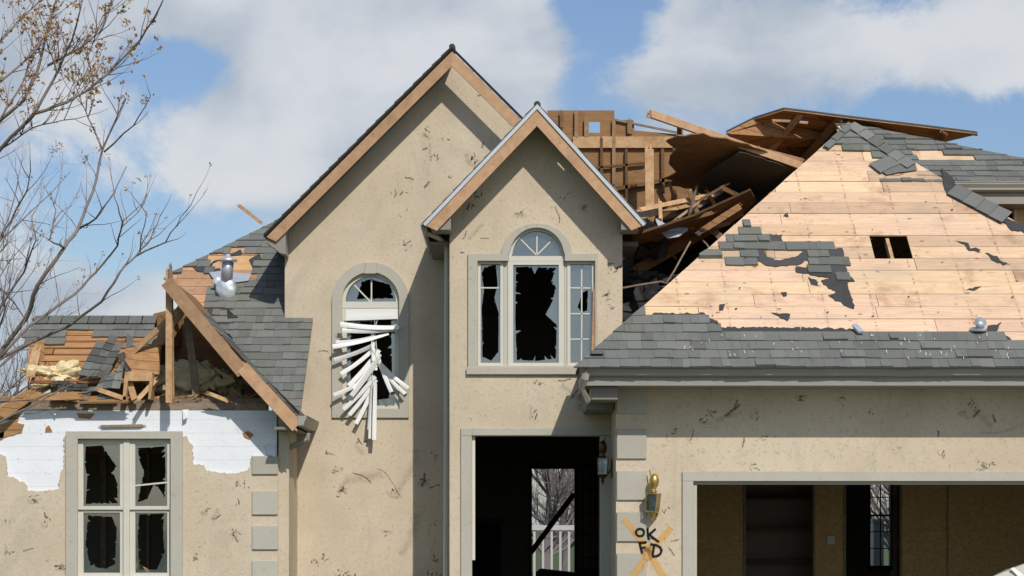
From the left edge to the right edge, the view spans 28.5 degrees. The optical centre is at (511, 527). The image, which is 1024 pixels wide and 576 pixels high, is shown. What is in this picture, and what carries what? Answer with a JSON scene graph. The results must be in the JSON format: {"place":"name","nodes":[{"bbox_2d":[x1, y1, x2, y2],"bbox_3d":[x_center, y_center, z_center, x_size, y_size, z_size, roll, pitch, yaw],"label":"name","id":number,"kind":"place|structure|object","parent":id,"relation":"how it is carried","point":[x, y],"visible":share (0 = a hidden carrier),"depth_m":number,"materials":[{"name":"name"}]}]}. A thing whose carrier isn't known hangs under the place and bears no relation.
{"place":"outdoors","nodes":[
{"label":"outdoors","id":0,"kind":"place"},
{"bbox_2d":[0,0,1023,527],"label":"sky","id":1,"kind":"structure","parent":0,"point":[271,94],"materials":[{"name":"blue"}]},
{"bbox_2d":[532,529,888,575],"bbox_3d":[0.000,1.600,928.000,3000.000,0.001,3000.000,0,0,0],"label":"ground","id":2,"kind":"structure","parent":0,"point":[556,560],"depth_m":103.06,"materials":[{"name":"green plant"}]},
{"bbox_2d":[0,104,78,396],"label":"bare tree","id":3,"kind":"object","parent":2,"relation":"on","point":[8,262],"visible":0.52,"depth_m":46.54,"materials":[{"name":"brown plant"}]},
{"bbox_2d":[0,197,113,398],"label":"bare tree","id":4,"kind":"object","parent":2,"relation":"on","point":[16,385],"visible":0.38,"depth_m":54.52,"materials":[{"name":"brown plant"}]},
{"bbox_2d":[0,0,211,422],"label":"budding tree","id":5,"kind":"object","parent":2,"relation":"on","point":[8,344],"visible":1,"depth_m":17.95,"materials":[{"name":"brown plant"}]},
{"bbox_2d":[0,44,1023,575],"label":"damaged house","id":6,"kind":"structure","parent":2,"relation":"on","point":[746,396],"depth_m":26.93,"materials":[{"name":"paint"}]},
{"bbox_2d":[0,387,40,419],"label":"broken board","id":7,"kind":"object","parent":6,"relation":"on","point":[8,409],"visible":0.82,"depth_m":26.80,"materials":[{"name":"brown wood"}]},
{"bbox_2d":[25,343,41,383],"bbox_3d":[-6.408,-2.207,26.994,0.124,0.671,0.376,0,0,12],"label":"broken board","id":8,"kind":"object","parent":6,"relation":"on","point":[35,354],"visible":0.95,"depth_m":27.00,"materials":[{"name":"beige wood"}]},
{"bbox_2d":[16,359,81,388],"bbox_3d":[-6.127,-2.050,27.015,1.101,0.399,0.304,0,0,0],"label":"insulation batt","id":9,"kind":"object","parent":6,"relation":"on","point":[61,370],"visible":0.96,"depth_m":26.95,"materials":[{"name":"yellow fabric"}]},
{"bbox_2d":[24,392,84,401],"bbox_3d":[-6.069,-1.729,26.700,0.871,0.131,0.030,0,0,0],"label":"broken board","id":10,"kind":"object","parent":6,"relation":"on","point":[67,395],"visible":0.92,"depth_m":26.68,"materials":[{"name":"beige wood"}]},
{"bbox_2d":[50,380,88,393],"bbox_3d":[-5.867,-1.846,26.839,0.549,0.223,0.200,0,0,0],"label":"shingle sheet","id":11,"kind":"object","parent":6,"relation":"on","point":[84,387],"visible":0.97,"depth_m":26.85,"materials":[{"name":"grey"}]},
{"bbox_2d":[80,387,117,400],"bbox_3d":[-5.486,-1.779,26.745,0.482,0.205,0.135,0,0,0],"label":"shingle sheet","id":12,"kind":"object","parent":6,"relation":"on","point":[89,391],"visible":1,"depth_m":26.71,"materials":[{"name":"grey"}]},
{"bbox_2d":[78,335,123,377],"bbox_3d":[-5.456,-2.279,26.968,0.641,0.632,0.300,0,0,-39],"label":"shingle sheet","id":13,"kind":"object","parent":6,"relation":"hanging from","point":[107,352],"visible":0.98,"depth_m":26.99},
{"bbox_2d":[73,396,130,403],"bbox_3d":[-5.435,-1.686,26.720,0.823,0.094,0.040,0,0,0],"label":"broken board","id":14,"kind":"object","parent":6,"relation":"on","point":[91,400],"visible":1,"depth_m":26.70,"materials":[{"name":"brown wood"}]},
{"bbox_2d":[94,387,122,400],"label":"broken board","id":15,"kind":"object","parent":6,"relation":"on","point":[110,393],"visible":1,"depth_m":26.66,"materials":[{"name":"beige wood"}]},
{"bbox_2d":[94,361,124,389],"bbox_3d":[-5.335,-2.014,26.738,0.400,0.401,0.186,0,0,-21],"label":"shingle sheet","id":16,"kind":"object","parent":6,"relation":"on","point":[105,381],"visible":0.97,"depth_m":26.73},
{"bbox_2d":[117,352,130,371],"bbox_3d":[-5.144,-2.189,26.870,0.234,0.310,0.071,0,0,7],"label":"shingle sheet","id":17,"kind":"object","parent":6,"relation":"on","point":[122,357],"visible":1,"depth_m":26.85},
{"bbox_2d":[66,431,182,575],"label":"window","id":18,"kind":"structure","parent":6,"relation":"in","point":[75,440],"depth_m":26.92,"materials":[{"name":"paint"}]},
{"bbox_2d":[0,392,261,401],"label":"splinters","id":19,"kind":"object","parent":6,"relation":"on","point":[162,396],"visible":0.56,"depth_m":27.01,"materials":[{"name":"brown wood"}]},
{"bbox_2d":[125,334,147,349],"bbox_3d":[-5.047,-2.429,27.127,0.303,0.357,0.295,0,0,0],"label":"shingle sheet","id":20,"kind":"object","parent":6,"relation":"on","point":[129,341],"visible":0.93,"depth_m":27.15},
{"bbox_2d":[123,371,155,399],"bbox_3d":[-4.959,-1.875,26.825,0.403,0.382,0.250,0,0,0],"label":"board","id":21,"kind":"object","parent":6,"relation":"on","point":[137,376],"visible":0.98,"depth_m":26.70,"materials":[{"name":"beige wood"}]},
{"bbox_2d":[135,377,158,401],"bbox_3d":[-4.847,-1.818,26.719,0.364,0.402,0.056,0,0,-38],"label":"broken board","id":22,"kind":"object","parent":6,"relation":"on","point":[142,394],"visible":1,"depth_m":26.68,"materials":[{"name":"beige wood"}]},
{"bbox_2d":[143,359,236,398],"bbox_3d":[-4.414,-1.980,27.502,1.346,0.655,0.409,0,0,0],"label":"insulation batt","id":23,"kind":"object","parent":6,"relation":"on","point":[208,376],"visible":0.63,"depth_m":27.40,"materials":[{"name":"yellow fabric"}]},
{"bbox_2d":[205,390,231,402],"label":"broken board","id":24,"kind":"object","parent":6,"relation":"on","point":[219,397],"visible":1,"depth_m":26.71,"materials":[{"name":"beige wood"}]},
{"bbox_2d":[206,367,243,398],"bbox_3d":[-4.001,-1.895,27.605,0.655,0.592,0.258,0,0,0],"label":"insulation batt","id":25,"kind":"object","parent":6,"relation":"on","point":[235,387],"visible":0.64,"depth_m":27.55,"materials":[{"name":"fabric"}]},
{"bbox_2d":[209,254,250,297],"bbox_3d":[-4.027,-3.518,28.526,0.599,0.648,0.652,0,0,0],"label":"roof vent","id":26,"kind":"object","parent":6,"relation":"on","point":[225,278],"visible":1,"depth_m":28.36,"materials":[{"name":"metal"}]},
{"bbox_2d":[227,308,237,318],"bbox_3d":[-3.813,-2.902,27.359,0.137,0.160,0.174,0,0,-31],"label":"shingle sheet","id":27,"kind":"object","parent":6,"relation":"on","point":[230,314],"visible":1,"depth_m":27.35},
{"bbox_2d":[237,204,262,225],"bbox_3d":[-3.851,-4.596,29.648,0.448,0.323,0.039,0,0,-19],"label":"broken board","id":28,"kind":"object","parent":6,"relation":"on","point":[249,213],"visible":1,"depth_m":29.64,"materials":[{"name":"brown wood"}]},
{"bbox_2d":[332,309,408,439],"bbox_3d":[-1.949,-2.120,27.923,1.068,1.835,0.234,0,0,0],"label":"window blind","id":29,"kind":"object","parent":6,"relation":"hanging from","point":[369,388],"depth_m":27.88,"materials":[{"name":"white plastic"}]},
{"bbox_2d":[332,262,408,417],"bbox_3d":[-1.964,-2.597,28.022,1.065,2.153,0.155,0,0,0],"label":"window","id":30,"kind":"structure","parent":6,"relation":"in","point":[369,269],"depth_m":27.97,"materials":[{"name":"paint"}]},
{"bbox_2d":[466,223,597,374],"bbox_3d":[0.273,-2.993,26.475,1.740,1.981,0.150,0,0,0],"label":"window","id":31,"kind":"structure","parent":6,"relation":"in","point":[506,366],"depth_m":26.48,"materials":[{"name":"paint"}]},
{"bbox_2d":[528,491,576,554],"bbox_3d":[0.677,-0.066,33.750,0.889,1.084,0.076,0,0,-23],"label":"fallen timber","id":32,"kind":"object","parent":6,"relation":"on","point":[551,524],"visible":1,"depth_m":33.72,"materials":[{"name":"brown wood"}]},
{"bbox_2d":[535,568,580,575],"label":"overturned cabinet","id":33,"kind":"object","parent":6,"relation":"on","point":[544,572],"visible":1,"depth_m":32.59,"materials":[{"name":"black wood"}]},
{"bbox_2d":[597,437,612,483],"bbox_3d":[1.197,-0.857,26.054,0.202,0.611,0.160,0,0,0],"label":"coach light","id":34,"kind":"object","parent":6,"relation":"attached to","point":[602,446],"visible":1,"depth_m":26.02,"materials":[{"name":"gold metal"}]},
{"bbox_2d":[622,275,661,322],"bbox_3d":[1.843,-2.929,27.810,0.648,1.106,0.574,0,0,23],"label":"torn underlay","id":35,"kind":"object","parent":6,"relation":"on","point":[643,295],"visible":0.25,"depth_m":27.69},
{"bbox_2d":[622,271,678,289],"bbox_3d":[1.961,-3.403,28.006,1.089,0.297,0.390,0,0,0],"label":"torn underlay","id":36,"kind":"object","parent":6,"relation":"on","point":[635,278],"visible":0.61,"depth_m":27.90,"materials":[{"name":"fabric"}]},
{"bbox_2d":[636,219,669,260],"bbox_3d":[1.925,-3.958,27.802,0.533,0.563,0.401,0,0,-28],"label":"torn underlay","id":37,"kind":"object","parent":6,"relation":"on","point":[655,250],"visible":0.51,"depth_m":27.72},
{"bbox_2d":[645,470,661,522],"bbox_3d":[1.761,-0.385,25.096,0.172,0.657,0.217,4,2,22],"label":"coach light","id":38,"kind":"object","parent":6,"relation":"attached to","point":[653,504],"visible":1,"depth_m":25.04,"materials":[{"name":"gold metal"}]},
{"bbox_2d":[622,241,690,288],"bbox_3d":[1.980,-3.571,27.364,0.955,0.666,0.198,0,0,-6],"label":"bent conduit","id":39,"kind":"object","parent":6,"relation":"attached to","point":[675,268],"visible":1,"depth_m":27.34,"materials":[{"name":"metal"}]},
{"bbox_2d":[658,199,662,221],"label":"broken board","id":40,"kind":"object","parent":6,"relation":"on","point":[660,210],"visible":0.95,"depth_m":27.68,"materials":[{"name":"brown wood"}]},
{"bbox_2d":[640,203,690,218],"bbox_3d":[2.168,-4.424,28.191,1.283,0.378,0.042,0,0,-44],"label":"broken board","id":41,"kind":"object","parent":6,"relation":"on","point":[652,214],"visible":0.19,"depth_m":28.17,"materials":[{"name":"brown wood"}]},
{"bbox_2d":[656,219,687,237],"bbox_3d":[2.175,-4.050,27.320,0.435,0.308,0.240,0,0,0],"label":"crumpled sheet","id":42,"kind":"object","parent":6,"relation":"on","point":[675,232],"visible":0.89,"depth_m":27.31,"materials":[{"name":"silver metal"}]},
{"bbox_2d":[636,193,717,211],"bbox_3d":[2.305,-4.531,28.100,1.525,0.411,0.040,0,0,-36],"label":"broken board","id":43,"kind":"object","parent":6,"relation":"on","point":[665,204],"visible":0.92,"depth_m":28.01,"materials":[{"name":"brown wood"}]},
{"bbox_2d":[687,188,698,212],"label":"broken board","id":44,"kind":"object","parent":6,"relation":"on","point":[695,208],"visible":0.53,"depth_m":28.14,"materials":[{"name":"brown wood"}]},
{"bbox_2d":[852,323,864,332],"bbox_3d":[4.279,-2.458,24.923,0.080,0.135,0.186,0,0,-26],"label":"tin flashing","id":45,"kind":"object","parent":6,"relation":"attached to","point":[857,328],"visible":1,"depth_m":24.90,"materials":[{"name":"silver metal"}]},
{"bbox_2d":[868,485,891,569],"bbox_3d":[6.235,-0.034,34.150,0.393,1.530,0.060,0,0,0],"label":"rear window frame","id":46,"kind":"structure","parent":6,"relation":"in","point":[870,567],"depth_m":34.12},
{"bbox_2d":[970,317,986,331],"bbox_3d":[5.776,-2.509,24.971,0.217,0.174,0.247,0,0,0],"label":"vent collar","id":47,"kind":"object","parent":6,"relation":"on","point":[980,323],"visible":1,"depth_m":24.89,"materials":[{"name":"metal"}]},
{"bbox_2d":[994,564,1023,575],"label":"leaning panel","id":48,"kind":"object","parent":6,"relation":"on","point":[1018,570],"visible":1,"depth_m":25.01,"materials":[{"name":"white"}]},
{"bbox_2d":[1013,209,1016,221],"bbox_3d":[6.876,-4.406,28.320,0.415,0.393,0.060,0,0,0],"label":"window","id":49,"kind":"structure","parent":6,"relation":"in","point":[1014,210],"depth_m":28.29,"materials":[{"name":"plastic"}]},
{"bbox_2d":[532,469,573,568],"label":"bare tree","id":50,"kind":"object","parent":2,"relation":"on","point":[550,492],"visible":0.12,"depth_m":53.95,"materials":[{"name":"grey plant"}]},
{"bbox_2d":[532,525,573,575],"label":"deck railing","id":51,"kind":"object","parent":2,"relation":"on","point":[560,528],"visible":0.32,"depth_m":40.02,"materials":[{"name":"white paint"}]},
{"bbox_2d":[532,469,573,570],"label":"bare tree","id":52,"kind":"object","parent":2,"relation":"on","point":[564,560],"visible":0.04,"depth_m":65.91,"materials":[{"name":"brown plant"}]},
{"bbox_2d":[540,469,573,511],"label":"bare tree","id":53,"kind":"object","parent":2,"relation":"on","point":[572,504],"visible":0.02,"depth_m":57.45,"materials":[{"name":"grey plant"}]},
{"bbox_2d":[871,519,885,564],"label":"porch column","id":54,"kind":"structure","parent":2,"relation":"on","point":[875,543],"depth_m":36.00,"materials":[{"name":"white paint"}]},
{"bbox_2d":[871,485,888,550],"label":"bare tree","id":55,"kind":"object","parent":2,"relation":"on","point":[874,503],"visible":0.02,"depth_m":49.99,"materials":[{"name":"grey plant"}]}
]}

